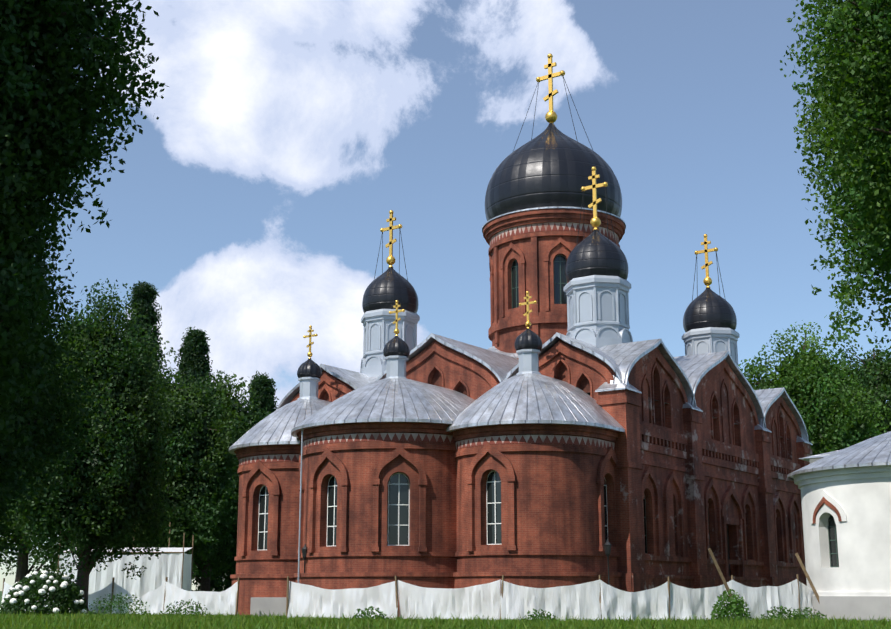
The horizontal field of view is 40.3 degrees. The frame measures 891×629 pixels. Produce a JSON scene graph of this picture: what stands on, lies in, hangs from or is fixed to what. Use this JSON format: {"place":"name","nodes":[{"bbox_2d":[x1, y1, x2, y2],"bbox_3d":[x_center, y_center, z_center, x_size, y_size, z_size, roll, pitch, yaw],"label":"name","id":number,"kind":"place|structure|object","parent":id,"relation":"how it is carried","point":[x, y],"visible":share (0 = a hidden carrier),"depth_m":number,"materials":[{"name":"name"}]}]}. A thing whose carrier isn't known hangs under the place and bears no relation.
{"place":"outdoors","nodes":[
{"label":"outdoors","id":0,"kind":"place"},
{"bbox_2d":[0,609,890,628],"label":"grass","id":1,"kind":"structure","parent":0,"point":[82,620],"depth_m":40.19,"materials":[{"name":"green plant"}]},
{"bbox_2d":[0,0,890,590],"label":"sky","id":2,"kind":"structure","parent":0,"point":[274,162],"materials":[{"name":"blue"}]},
{"label":"ground","id":3,"kind":"structure","parent":0,"visible":0},
{"bbox_2d":[0,318,72,582],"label":"tree","id":4,"kind":"object","parent":3,"relation":"on","point":[22,566],"visible":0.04,"depth_m":96.95,"materials":[{"name":"green plant"}]},
{"bbox_2d":[0,571,87,615],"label":"hydrangea bush","id":5,"kind":"object","parent":3,"relation":"on","point":[28,592],"visible":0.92,"depth_m":57.03,"materials":[{"name":"green plant"}]},
{"bbox_2d":[0,195,115,566],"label":"tree","id":6,"kind":"object","parent":3,"relation":"on","point":[40,425],"visible":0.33,"depth_m":25.91,"materials":[{"name":"green plant"}]},
{"bbox_2d":[0,0,168,469],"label":"tree","id":7,"kind":"object","parent":3,"relation":"on","point":[51,117],"visible":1,"depth_m":19.90,"materials":[{"name":"green plant"}]},
{"bbox_2d":[5,278,187,611],"bbox_3d":[-18.466,6.581,61.458,9.881,16.933,9.902,-9,-15,33],"label":"tree","id":8,"kind":"object","parent":3,"relation":"on","point":[123,475],"visible":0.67,"depth_m":60.13,"materials":[{"name":"green plant"}]},
{"bbox_2d":[106,280,164,553],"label":"conifer","id":9,"kind":"object","parent":3,"relation":"on","point":[143,297],"visible":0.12,"depth_m":93.39,"materials":[{"name":"green plant"}]},
{"bbox_2d":[108,363,245,578],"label":"tree","id":10,"kind":"object","parent":3,"relation":"on","point":[195,441],"visible":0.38,"depth_m":81.96,"materials":[{"name":"green plant"}]},
{"bbox_2d":[174,326,227,591],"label":"conifer","id":11,"kind":"object","parent":3,"relation":"on","point":[194,349],"visible":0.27,"depth_m":104.63,"materials":[{"name":"green plant"}]},
{"bbox_2d":[181,370,270,591],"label":"tree","id":12,"kind":"object","parent":3,"relation":"on","point":[225,555],"visible":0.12,"depth_m":96.32,"materials":[{"name":"green plant"}]},
{"bbox_2d":[215,371,278,591],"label":"conifer","id":13,"kind":"object","parent":3,"relation":"on","point":[264,390],"visible":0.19,"depth_m":110.04,"materials":[{"name":"green plant"}]},
{"bbox_2d":[1,522,819,620],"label":"fence","id":14,"kind":"object","parent":3,"relation":"on","point":[163,582],"visible":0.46,"depth_m":48.33,"materials":[{"name":"white fabric"}]},
{"bbox_2d":[85,592,826,620],"bbox_3d":[-1.660,11.983,49.689,32.930,1.229,6.555,-4,-14,19],"label":"weedy shrub","id":15,"kind":"object","parent":3,"relation":"on","point":[778,615],"visible":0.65,"depth_m":48.07,"materials":[{"name":"green plant"}]},
{"bbox_2d":[229,53,812,614],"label":"church","id":16,"kind":"structure","parent":3,"relation":"on","point":[561,429],"depth_m":58.10,"materials":[{"name":"red brick"}]},
{"bbox_2d":[302,544,306,572],"bbox_3d":[-6.288,11.872,54.090,0.294,3.250,0.340,-9,-15,33],"label":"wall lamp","id":17,"kind":"object","parent":16,"relation":"attached to","point":[304,550],"visible":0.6,"depth_m":54.26,"materials":[{"name":"grey metal"}]},
{"bbox_2d":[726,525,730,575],"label":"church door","id":18,"kind":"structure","parent":16,"relation":"in","point":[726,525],"depth_m":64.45,"materials":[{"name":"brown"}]},
{"bbox_2d":[604,539,610,584],"bbox_3d":[6.601,10.746,49.136,0.294,3.250,0.340,-9,-15,33],"label":"lamp post","id":19,"kind":"object","parent":3,"relation":"on","point":[607,546],"visible":0.75,"depth_m":49.30,"materials":[{"name":"grey metal"}]},
{"bbox_2d":[710,589,751,620],"bbox_3d":[10.651,10.955,45.464,1.585,1.370,1.570,-9,-15,33],"label":"young shrub","id":20,"kind":"object","parent":3,"relation":"on","point":[738,611],"visible":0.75,"depth_m":45.27,"materials":[{"name":"green plant"}]},
{"bbox_2d":[738,320,890,455],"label":"tree","id":21,"kind":"object","parent":3,"relation":"on","point":[835,416],"visible":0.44,"depth_m":90.50,"materials":[{"name":"green plant"}]},
{"bbox_2d":[780,0,890,397],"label":"tree","id":22,"kind":"object","parent":3,"relation":"on","point":[851,91],"visible":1,"depth_m":27.55,"materials":[{"name":"green plant"}]},
{"bbox_2d":[787,431,890,620],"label":"chapel","id":23,"kind":"structure","parent":3,"relation":"on","point":[846,503],"depth_m":47.21,"materials":[{"name":"white paint"}]},
{"bbox_2d":[833,341,890,432],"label":"tree","id":24,"kind":"object","parent":3,"relation":"on","point":[874,375],"visible":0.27,"depth_m":98.95,"materials":[{"name":"green plant"}]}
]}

